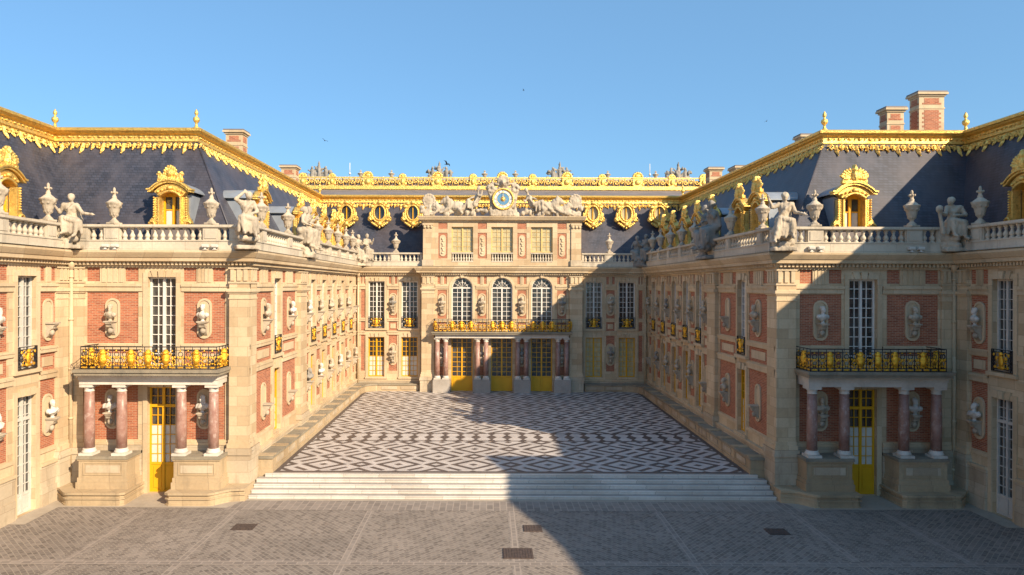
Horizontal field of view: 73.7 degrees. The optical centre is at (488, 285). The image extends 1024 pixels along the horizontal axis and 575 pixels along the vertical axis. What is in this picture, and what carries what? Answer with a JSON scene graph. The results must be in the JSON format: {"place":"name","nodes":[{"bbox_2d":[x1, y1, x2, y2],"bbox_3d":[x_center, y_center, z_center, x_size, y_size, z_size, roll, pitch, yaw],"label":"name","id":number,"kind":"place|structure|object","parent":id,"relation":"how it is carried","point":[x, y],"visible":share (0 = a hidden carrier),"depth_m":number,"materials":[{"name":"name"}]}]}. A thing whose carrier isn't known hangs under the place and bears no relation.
{"place":"outdoors","nodes":[
{"label":"outdoors","id":0,"kind":"place"},
{"bbox_2d":[307,178,689,180],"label":"garden range","id":1,"kind":"structure","parent":0,"point":[494,179],"depth_m":75.00,"materials":[{"name":"stone"}]},
{"bbox_2d":[306,161,332,176],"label":"trophy sculpture","id":2,"kind":"object","parent":1,"relation":"on","point":[317,171],"visible":0.76,"depth_m":75.36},
{"bbox_2d":[426,161,452,176],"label":"trophy sculpture","id":3,"kind":"object","parent":1,"relation":"on","point":[445,172],"visible":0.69,"depth_m":75.34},
{"bbox_2d":[546,162,573,176],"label":"trophy sculpture","id":4,"kind":"object","parent":1,"relation":"on","point":[559,171],"visible":0.57,"depth_m":75.40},
{"bbox_2d":[665,162,691,179],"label":"trophy sculpture","id":5,"kind":"object","parent":1,"relation":"on","point":[684,174],"visible":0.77,"depth_m":75.39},
{"bbox_2d":[274,390,748,473],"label":"marble pavement","id":6,"kind":"structure","parent":0,"point":[490,432],"depth_m":36.78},
{"bbox_2d":[258,382,418,476],"bbox_3d":[-7.822,7.918,41.470,4.950,0.950,23.060,0,0,0],"label":"stone ledge","id":7,"kind":"object","parent":6,"relation":"on","point":[273,457],"visible":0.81,"depth_m":37.48,"materials":[{"name":"stone"}]},
{"bbox_2d":[584,383,764,477],"bbox_3d":[9.828,7.979,41.470,4.950,0.950,23.060,0,0,0],"label":"stone ledge","id":8,"kind":"object","parent":6,"relation":"on","point":[746,458],"visible":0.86,"depth_m":37.52,"materials":[{"name":"stone"}]},
{"bbox_2d":[0,373,1023,574],"bbox_3d":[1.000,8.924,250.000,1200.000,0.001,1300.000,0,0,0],"label":"ground","id":9,"kind":"structure","parent":0,"point":[178,533],"depth_m":23.92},
{"bbox_2d":[0,106,73,528],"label":"palace wing","id":10,"kind":"structure","parent":9,"relation":"on","point":[35,290],"depth_m":27.09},
{"bbox_2d":[0,173,9,214],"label":"urn","id":11,"kind":"object","parent":10,"relation":"on","point":[4,190],"visible":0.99,"depth_m":24.86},
{"bbox_2d":[13,386,39,518],"bbox_3d":[-18.012,6.409,26.500,0.400,4.900,1.500,0,0,0],"label":"door","id":12,"kind":"structure","parent":10,"relation":"in","point":[21,399],"depth_m":26.72,"materials":[{"name":"paint"}]},
{"bbox_2d":[12,268,42,375],"bbox_3d":[-17.980,1.354,26.500,0.430,4.090,1.560,0,0,0],"label":"window","id":13,"kind":"structure","parent":10,"relation":"in","point":[22,294],"depth_m":26.54,"materials":[{"name":"paint"}]},
{"bbox_2d":[38,183,57,221],"bbox_3d":[-17.861,-3.392,27.700,0.684,1.594,0.658,0,0,12],"label":"urn","id":14,"kind":"object","parent":10,"relation":"on","point":[48,200],"visible":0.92,"depth_m":27.57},
{"bbox_2d":[45,399,59,417],"bbox_3d":[-17.729,5.011,27.795,0.364,0.787,0.598,0,0,15],"label":"bust","id":15,"kind":"object","parent":10,"relation":"in","point":[53,410],"visible":1,"depth_m":27.72,"materials":[{"name":"white stone"}]},
{"bbox_2d":[51,109,361,492],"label":"palace wing","id":16,"kind":"structure","parent":9,"relation":"on","point":[156,358],"depth_m":29.38,"materials":[{"name":"stone"}]},
{"bbox_2d":[54,193,94,248],"bbox_3d":[-17.406,-2.715,28.565,1.493,2.347,1.256,0,0,41],"label":"seated statue","id":17,"kind":"object","parent":16,"relation":"on","point":[70,227],"visible":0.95,"depth_m":28.41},
{"bbox_2d":[102,395,116,411],"bbox_3d":[-16.085,5.017,28.991,0.598,0.787,0.364,0,0,-6],"label":"bust","id":18,"kind":"object","parent":16,"relation":"in","point":[109,406],"visible":0.98,"depth_m":28.92,"materials":[{"name":"white stone"}]},
{"bbox_2d":[104,304,116,320],"bbox_3d":[-16.078,1.147,28.997,0.598,0.786,0.299,0,0,17],"label":"bust","id":19,"kind":"object","parent":16,"relation":"in","point":[109,314],"visible":1,"depth_m":28.91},
{"bbox_2d":[105,187,122,223],"bbox_3d":[-15.881,-3.385,28.980,0.684,1.594,0.658,0,0,13],"label":"urn","id":20,"kind":"object","parent":16,"relation":"on","point":[114,204],"visible":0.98,"depth_m":28.84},
{"bbox_2d":[142,385,176,492],"bbox_3d":[-13.972,6.448,29.270,1.600,4.850,0.400,0,0,0],"label":"door","id":21,"kind":"structure","parent":16,"relation":"in","point":[162,397],"depth_m":29.37,"materials":[{"name":"yellow paint"}]},
{"bbox_2d":[143,270,180,365],"bbox_3d":[-13.955,1.378,29.280,1.600,4.110,0.420,0,0,0],"label":"window","id":22,"kind":"structure","parent":16,"relation":"in","point":[165,287],"depth_m":29.41,"materials":[{"name":"white paint"}]},
{"bbox_2d":[195,394,208,412],"bbox_3d":[-12.161,5.019,28.978,0.598,0.810,0.336,0,0,7],"label":"bust","id":23,"kind":"object","parent":16,"relation":"in","point":[202,405],"visible":0.98,"depth_m":28.92,"materials":[{"name":"white stone"}]},
{"bbox_2d":[196,304,208,320],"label":"bust","id":24,"kind":"object","parent":16,"relation":"in","point":[202,315],"visible":0.98,"depth_m":28.91,"materials":[{"name":"white stone"}]},
{"bbox_2d":[203,188,219,224],"bbox_3d":[-11.761,-3.371,28.980,0.684,1.594,0.658,0,0,12],"label":"urn","id":25,"kind":"object","parent":16,"relation":"on","point":[211,204],"visible":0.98,"depth_m":28.83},
{"bbox_2d":[234,189,259,249],"bbox_3d":[-10.090,-2.782,28.565,1.058,2.532,1.297,0,0,-28],"label":"seated statue","id":26,"kind":"object","parent":16,"relation":"on","point":[247,230],"visible":1,"depth_m":28.42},
{"bbox_2d":[254,192,268,227],"bbox_3d":[-10.081,-3.365,30.299,0.684,1.594,0.658,0,0,-15],"label":"urn","id":27,"kind":"object","parent":16,"relation":"on","point":[263,208],"visible":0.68,"depth_m":30.16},
{"bbox_2d":[272,360,283,436],"bbox_3d":[-10.358,5.420,33.200,0.400,3.530,1.520,0,0,0],"label":"door frame","id":28,"kind":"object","parent":16,"relation":"in","point":[278,363],"depth_m":33.56,"materials":[{"name":"beige stone"}]},
{"bbox_2d":[272,272,283,357],"bbox_3d":[-10.330,1.380,33.200,0.430,4.090,1.520,0,0,0],"label":"window","id":29,"kind":"structure","parent":16,"relation":"in","point":[278,340],"depth_m":33.20,"materials":[{"name":"white paint"}]},
{"bbox_2d":[281,203,294,234],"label":"urn","id":30,"kind":"object","parent":16,"relation":"on","point":[287,217],"visible":0.94,"depth_m":34.15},
{"bbox_2d":[296,206,322,258],"bbox_3d":[-9.837,-2.958,37.340,1.311,2.916,2.088,0,0,0],"label":"statue group","id":31,"kind":"object","parent":16,"relation":"on","point":[310,243],"visible":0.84,"depth_m":36.69},
{"bbox_2d":[309,348,317,410],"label":"door frame","id":32,"kind":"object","parent":16,"relation":"in","point":[313,351],"depth_m":40.40,"materials":[{"name":"beige stone"}]},
{"bbox_2d":[309,274,317,345],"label":"window","id":33,"kind":"structure","parent":16,"relation":"in","point":[313,276],"depth_m":40.31,"materials":[{"name":"white paint"}]},
{"bbox_2d":[321,344,327,402],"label":"door frame","id":34,"kind":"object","parent":16,"relation":"in","point":[324,346],"depth_m":43.07,"materials":[{"name":"beige stone"}]},
{"bbox_2d":[321,275,328,341],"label":"window","id":35,"kind":"structure","parent":16,"relation":"in","point":[324,277],"depth_m":42.42,"materials":[{"name":"white paint"}]},
{"bbox_2d":[323,220,333,244],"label":"urn","id":36,"kind":"object","parent":16,"relation":"on","point":[328,231],"visible":0.91,"depth_m":42.80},
{"bbox_2d":[331,340,337,395],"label":"window","id":37,"kind":"structure","parent":16,"relation":"in","point":[334,343],"depth_m":45.85,"materials":[{"name":"yellow paint"}]},
{"bbox_2d":[331,276,337,337],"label":"window","id":38,"kind":"structure","parent":16,"relation":"in","point":[334,325],"depth_m":45.24,"materials":[{"name":"white paint"}]},
{"bbox_2d":[333,224,342,246],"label":"urn","id":39,"kind":"object","parent":16,"relation":"on","point":[337,234],"visible":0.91,"depth_m":45.50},
{"bbox_2d":[340,337,345,389],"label":"window","id":40,"kind":"structure","parent":16,"relation":"in","point":[342,339],"depth_m":48.31,"materials":[{"name":"yellow paint"}]},
{"bbox_2d":[340,276,345,334],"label":"window","id":41,"kind":"structure","parent":16,"relation":"in","point":[342,327],"depth_m":47.75,"materials":[{"name":"white paint"}]},
{"bbox_2d":[341,227,350,248],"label":"urn","id":42,"kind":"object","parent":16,"relation":"on","point":[346,237],"visible":0.92,"depth_m":48.15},
{"bbox_2d":[348,335,353,383],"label":"window","id":43,"kind":"structure","parent":16,"relation":"in","point":[350,336],"depth_m":51.08,"materials":[{"name":"yellow paint"}]},
{"bbox_2d":[348,277,353,332],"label":"window","id":44,"kind":"structure","parent":16,"relation":"in","point":[350,325],"depth_m":50.51,"materials":[{"name":"white paint"}]},
{"bbox_2d":[230,524,257,529],"bbox_3d":[-9.000,8.873,25.150,0.800,0.032,0.620,0,0,0],"label":"drain cover","id":45,"kind":"object","parent":9,"relation":"on","point":[243,526],"visible":1,"depth_m":25.11,"materials":[{"name":"metal"}]},
{"bbox_2d":[299,171,705,389],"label":"palace wing","id":46,"kind":"structure","parent":9,"relation":"on","point":[623,213],"depth_m":54.65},
{"bbox_2d":[354,234,374,265],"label":"statue group","id":47,"kind":"object","parent":46,"relation":"on","point":[365,256],"visible":0.84,"depth_m":52.31},
{"bbox_2d":[365,333,386,378],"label":"window","id":48,"kind":"structure","parent":46,"relation":"in","point":[377,342],"depth_m":53.18,"materials":[{"name":"yellow paint"}]},
{"bbox_2d":[365,277,386,329],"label":"window","id":49,"kind":"structure","parent":46,"relation":"in","point":[377,318],"depth_m":53.15,"materials":[{"name":"white paint"}]},
{"bbox_2d":[398,333,419,378],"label":"window","id":50,"kind":"structure","parent":46,"relation":"in","point":[410,342],"depth_m":53.18,"materials":[{"name":"yellow paint"}]},
{"bbox_2d":[398,277,420,329],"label":"window","id":51,"kind":"structure","parent":46,"relation":"in","point":[409,289],"depth_m":53.15,"materials":[{"name":"white paint"}]},
{"bbox_2d":[583,334,604,377],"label":"window","id":52,"kind":"structure","parent":46,"relation":"in","point":[594,344],"depth_m":53.20,"materials":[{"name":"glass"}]},
{"bbox_2d":[583,278,604,330],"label":"window","id":53,"kind":"structure","parent":46,"relation":"in","point":[594,289],"depth_m":53.15,"materials":[{"name":"white paint"}]},
{"bbox_2d":[616,334,637,377],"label":"window","id":54,"kind":"structure","parent":46,"relation":"in","point":[626,345],"depth_m":53.18,"materials":[{"name":"yellow paint"}]},
{"bbox_2d":[616,278,637,330],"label":"window","id":55,"kind":"structure","parent":46,"relation":"in","point":[626,288],"depth_m":53.15,"materials":[{"name":"white paint"}]},
{"bbox_2d":[630,234,651,266],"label":"statue group","id":56,"kind":"object","parent":46,"relation":"on","point":[639,257],"visible":0.84,"depth_m":52.26},
{"bbox_2d":[414,175,590,392],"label":"clock pavilion","id":57,"kind":"structure","parent":9,"relation":"on","point":[501,326],"depth_m":52.22,"materials":[{"name":"beige stone"}]},
{"bbox_2d":[419,193,435,215],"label":"shield sculpture","id":58,"kind":"object","parent":57,"relation":"on","point":[428,200],"visible":0.97,"depth_m":52.31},
{"bbox_2d":[430,186,487,215],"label":"reclining statue","id":59,"kind":"object","parent":57,"relation":"on","point":[449,206],"visible":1,"depth_m":52.09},
{"bbox_2d":[451,338,472,390],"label":"door","id":60,"kind":"structure","parent":57,"relation":"in","point":[461,348],"depth_m":52.48,"materials":[{"name":"yellow paint"}]},
{"bbox_2d":[449,274,474,330],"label":"window","id":61,"kind":"structure","parent":57,"relation":"in","point":[461,288],"depth_m":52.40,"materials":[{"name":"white paint"}]},
{"bbox_2d":[452,227,472,251],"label":"window","id":62,"kind":"structure","parent":57,"relation":"in","point":[462,237],"depth_m":52.65,"materials":[{"name":"glass"}]},
{"bbox_2d":[491,338,511,390],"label":"door","id":63,"kind":"structure","parent":57,"relation":"in","point":[501,348],"depth_m":52.48,"materials":[{"name":"yellow paint"}]},
{"bbox_2d":[489,274,514,330],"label":"window","id":64,"kind":"structure","parent":57,"relation":"in","point":[501,288],"depth_m":52.39,"materials":[{"name":"white paint"}]},
{"bbox_2d":[491,227,512,251],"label":"window","id":65,"kind":"structure","parent":57,"relation":"in","point":[501,237],"depth_m":52.65,"materials":[{"name":"yellow paint"}]},
{"bbox_2d":[531,338,551,390],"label":"door","id":66,"kind":"structure","parent":57,"relation":"in","point":[541,348],"depth_m":52.48,"materials":[{"name":"yellow paint"}]},
{"bbox_2d":[531,227,551,252],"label":"window","id":67,"kind":"structure","parent":57,"relation":"in","point":[541,237],"depth_m":52.65,"materials":[{"name":"yellow paint"}]},
{"bbox_2d":[529,274,554,330],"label":"window","id":68,"kind":"structure","parent":57,"relation":"in","point":[541,292],"depth_m":52.43,"materials":[{"name":"white paint"}]},
{"bbox_2d":[516,188,573,215],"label":"reclining statue","id":69,"kind":"object","parent":57,"relation":"on","point":[542,208],"visible":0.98,"depth_m":52.08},
{"bbox_2d":[569,194,583,215],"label":"shield sculpture","id":70,"kind":"object","parent":57,"relation":"on","point":[575,200],"visible":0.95,"depth_m":52.33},
{"bbox_2d":[0,559,1023,566],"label":"paving cross band","id":71,"kind":"object","parent":9,"relation":"on","point":[508,563],"visible":1,"depth_m":21.95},
{"bbox_2d":[248,472,776,499],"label":"marble steps","id":72,"kind":"structure","parent":9,"relation":"on","point":[550,486],"depth_m":29.16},
{"bbox_2d":[224,501,803,511],"bbox_3d":[1.000,8.915,27.635,23.000,0.001,1.170,0,0,0],"label":"paving edge band","id":73,"kind":"object","parent":9,"relation":"on","point":[531,506],"visible":1,"depth_m":27.61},
{"bbox_2d":[41,510,994,574],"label":"paving bands","id":74,"kind":"object","parent":9,"relation":"on","point":[514,543],"visible":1,"depth_m":23.82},
{"bbox_2d":[503,548,533,558],"bbox_3d":[0.980,8.907,22.750,1.000,0.032,0.880,0,0,0],"label":"drain cover","id":75,"kind":"object","parent":9,"relation":"on","point":[517,553],"visible":1,"depth_m":22.69,"materials":[{"name":"metal"}]},
{"bbox_2d":[523,525,542,531],"bbox_3d":[1.620,8.910,25.100,0.680,0.032,0.660,0,0,0],"label":"drain cover","id":76,"kind":"object","parent":9,"relation":"on","point":[532,528],"visible":1,"depth_m":25.05,"materials":[{"name":"metal"}]},
{"bbox_2d":[763,528,790,534],"bbox_3d":[10.500,8.940,24.850,0.750,0.032,0.600,0,0,0],"label":"drain cover","id":77,"kind":"object","parent":9,"relation":"on","point":[776,531],"visible":1,"depth_m":24.82,"materials":[{"name":"metal"}]},
{"bbox_2d":[642,90,969,495],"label":"palace wing","id":78,"kind":"structure","parent":9,"relation":"on","point":[868,360],"depth_m":29.47,"materials":[{"name":"stone"}]},
{"bbox_2d":[650,336,656,384],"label":"window","id":79,"kind":"structure","parent":78,"relation":"in","point":[653,337],"depth_m":50.69,"materials":[{"name":"yellow paint"}]},
{"bbox_2d":[650,278,656,333],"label":"window","id":80,"kind":"structure","parent":78,"relation":"in","point":[653,324],"depth_m":50.74,"materials":[{"name":"white paint"}]},
{"bbox_2d":[656,228,664,250],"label":"urn","id":81,"kind":"object","parent":78,"relation":"on","point":[660,238],"visible":0.91,"depth_m":48.15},
{"bbox_2d":[659,338,665,390],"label":"window","id":82,"kind":"structure","parent":78,"relation":"in","point":[661,340],"depth_m":48.55,"materials":[{"name":"yellow paint"}]},
{"bbox_2d":[659,277,665,335],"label":"window","id":83,"kind":"structure","parent":78,"relation":"in","point":[663,279],"depth_m":48.51,"materials":[{"name":"white paint"}]},
{"bbox_2d":[665,225,675,248],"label":"urn","id":84,"kind":"object","parent":78,"relation":"on","point":[670,235],"visible":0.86,"depth_m":45.51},
{"bbox_2d":[669,341,676,396],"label":"window","id":85,"kind":"structure","parent":78,"relation":"in","point":[673,344],"depth_m":45.83,"materials":[{"name":"yellow paint"}]},
{"bbox_2d":[669,277,676,338],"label":"window","id":86,"kind":"structure","parent":78,"relation":"in","point":[673,279],"depth_m":45.29,"materials":[{"name":"white paint"}]},
{"bbox_2d":[676,221,686,245],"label":"urn","id":87,"kind":"object","parent":78,"relation":"on","point":[681,232],"visible":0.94,"depth_m":42.80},
{"bbox_2d":[680,345,688,403],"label":"window","id":88,"kind":"structure","parent":78,"relation":"in","point":[685,348],"depth_m":43.07,"materials":[{"name":"yellow paint"}]},
{"bbox_2d":[681,276,689,342],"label":"window","id":89,"kind":"structure","parent":78,"relation":"in","point":[685,334],"depth_m":43.07,"materials":[{"name":"white paint"}]},
{"bbox_2d":[693,349,702,411],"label":"window","id":90,"kind":"structure","parent":78,"relation":"in","point":[697,352],"depth_m":40.38,"materials":[{"name":"yellow paint"}]},
{"bbox_2d":[693,276,702,346],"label":"window","id":91,"kind":"structure","parent":78,"relation":"in","point":[698,336],"depth_m":40.19,"materials":[{"name":"white paint"}]},
{"bbox_2d":[690,200,721,259],"bbox_3d":[11.906,-3.021,37.322,1.437,3.198,2.308,0,0,0],"label":"statue group","id":92,"kind":"object","parent":78,"relation":"on","point":[706,233],"visible":0.88,"depth_m":36.53},
{"bbox_2d":[724,205,737,235],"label":"urn","id":93,"kind":"object","parent":78,"relation":"on","point":[730,218],"visible":0.94,"depth_m":34.16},
{"bbox_2d":[734,362,747,438],"bbox_3d":[12.381,5.497,33.200,0.400,3.530,1.520,0,0,0],"label":"window","id":94,"kind":"structure","parent":78,"relation":"in","point":[739,365],"depth_m":33.57,"materials":[{"name":"yellow paint"}]},
{"bbox_2d":[734,274,747,359],"bbox_3d":[12.380,1.457,33.200,0.430,4.090,1.520,0,0,0],"label":"window","id":95,"kind":"structure","parent":78,"relation":"in","point":[743,348],"depth_m":33.33,"materials":[{"name":"white paint"}]},
{"bbox_2d":[755,194,769,229],"bbox_3d":[12.159,-3.290,30.299,0.684,1.594,0.658,0,0,-10],"label":"urn","id":96,"kind":"object","parent":78,"relation":"on","point":[762,209],"visible":0.91,"depth_m":30.16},
{"bbox_2d":[766,192,807,251],"bbox_3d":[12.376,-2.696,28.546,1.500,2.514,1.368,0,0,-7],"label":"seated statue","id":97,"kind":"object","parent":78,"relation":"on","point":[784,231],"visible":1,"depth_m":28.33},
{"bbox_2d":[806,190,822,226],"bbox_3d":[13.839,-3.284,28.980,0.684,1.594,0.658,0,0,7],"label":"urn","id":98,"kind":"object","parent":78,"relation":"on","point":[814,207],"visible":0.98,"depth_m":28.84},
{"bbox_2d":[816,306,828,322],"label":"bust","id":99,"kind":"object","parent":78,"relation":"in","point":[822,317],"visible":0.96,"depth_m":28.92,"materials":[{"name":"white stone"}]},
{"bbox_2d":[817,397,829,414],"bbox_3d":[14.180,5.120,28.991,0.598,0.787,0.364,0,0,8],"label":"bust","id":100,"kind":"object","parent":78,"relation":"in","point":[822,408],"visible":0.92,"depth_m":28.91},
{"bbox_2d":[844,272,881,367],"bbox_3d":[16.005,1.479,29.280,1.600,4.110,0.420,0,0,0],"label":"window","id":101,"kind":"structure","parent":78,"relation":"in","point":[859,289],"depth_m":29.41,"materials":[{"name":"white paint"}]},
{"bbox_2d":[849,387,881,495],"bbox_3d":[15.988,6.549,29.270,1.600,4.850,0.400,0,0,0],"label":"door","id":102,"kind":"structure","parent":78,"relation":"in","point":[861,399],"depth_m":29.37,"materials":[{"name":"yellow paint"}]},
{"bbox_2d":[903,190,920,226],"bbox_3d":[17.959,-3.270,28.979,0.684,1.594,0.658,0,0,-17],"label":"urn","id":103,"kind":"object","parent":78,"relation":"on","point":[911,207],"visible":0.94,"depth_m":28.84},
{"bbox_2d":[908,306,922,323],"bbox_3d":[18.127,1.266,28.996,0.598,0.781,0.299,0,0,-3],"label":"bust","id":104,"kind":"object","parent":78,"relation":"in","point":[915,317],"visible":0.98,"depth_m":28.92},
{"bbox_2d":[909,397,922,414],"bbox_3d":[18.110,5.133,28.996,0.598,0.786,0.299,0,0,13],"label":"bust","id":105,"kind":"object","parent":78,"relation":"in","point":[915,408],"visible":0.93,"depth_m":28.92,"materials":[{"name":"white stone"}]},
{"bbox_2d":[936,197,969,251],"bbox_3d":[19.316,-2.576,28.593,1.390,2.319,1.250,0,0,10],"label":"seated statue","id":106,"kind":"object","parent":78,"relation":"on","point":[954,229],"visible":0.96,"depth_m":28.35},
{"bbox_2d":[952,111,1023,528],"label":"palace wing","id":107,"kind":"structure","parent":9,"relation":"on","point":[988,455],"depth_m":27.37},
{"bbox_2d":[967,402,980,420],"bbox_3d":[19.754,5.139,27.798,0.364,0.787,0.598,0,0,-7],"label":"bust","id":108,"kind":"object","parent":107,"relation":"in","point":[973,414],"visible":1,"depth_m":27.73,"materials":[{"name":"white stone"}]},
{"bbox_2d":[970,307,979,324],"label":"bust","id":109,"kind":"object","parent":107,"relation":"in","point":[974,319],"visible":0.99,"depth_m":27.73,"materials":[{"name":"white stone"}]},
{"bbox_2d":[970,186,989,224],"bbox_3d":[19.939,-3.263,27.699,0.684,1.594,0.658,0,0,-13],"label":"urn","id":110,"kind":"object","parent":107,"relation":"on","point":[980,204],"visible":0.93,"depth_m":27.57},
{"bbox_2d":[985,271,1018,379],"bbox_3d":[20.030,1.483,26.500,0.430,4.090,1.560,0,0,0],"label":"window","id":111,"kind":"structure","parent":107,"relation":"in","point":[1007,282],"depth_m":26.54,"materials":[{"name":"paint"}]},
{"bbox_2d":[987,389,1017,521],"bbox_3d":[20.028,6.538,26.500,0.400,4.900,1.500,0,0,0],"label":"door","id":112,"kind":"structure","parent":107,"relation":"in","point":[1007,404],"depth_m":26.69,"materials":[{"name":"paint"}]},
{"bbox_2d":[0,0,1023,180],"label":"sky","id":113,"kind":"structure","parent":0,"point":[620,88],"materials":[{"name":"blue"}]},
{"bbox_2d":[8,493,1021,527],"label":"pavement","id":114,"kind":"structure","parent":0,"point":[159,500],"depth_m":27.94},
{"bbox_2d":[57,481,144,505],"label":"column plinths","id":115,"kind":"object","parent":114,"relation":"on","point":[69,494],"visible":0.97,"depth_m":27.54,"materials":[{"name":"stone"}]},
{"bbox_2d":[164,481,253,505],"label":"column plinths","id":116,"kind":"object","parent":114,"relation":"on","point":[231,492],"visible":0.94,"depth_m":27.71,"materials":[{"name":"stone"}]},
{"bbox_2d":[770,483,861,507],"bbox_3d":[13.552,8.701,28.330,3.058,0.530,1.740,0,0,0],"label":"plinth","id":117,"kind":"object","parent":114,"relation":"on","point":[793,494],"visible":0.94,"depth_m":27.69,"materials":[{"name":"stone"}]},
{"bbox_2d":[879,484,968,508],"bbox_3d":[18.305,8.717,28.330,3.250,0.530,1.740,0,0,0],"label":"plinth","id":118,"kind":"object","parent":114,"relation":"on","point":[956,497],"visible":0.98,"depth_m":27.54,"materials":[{"name":"stone"}]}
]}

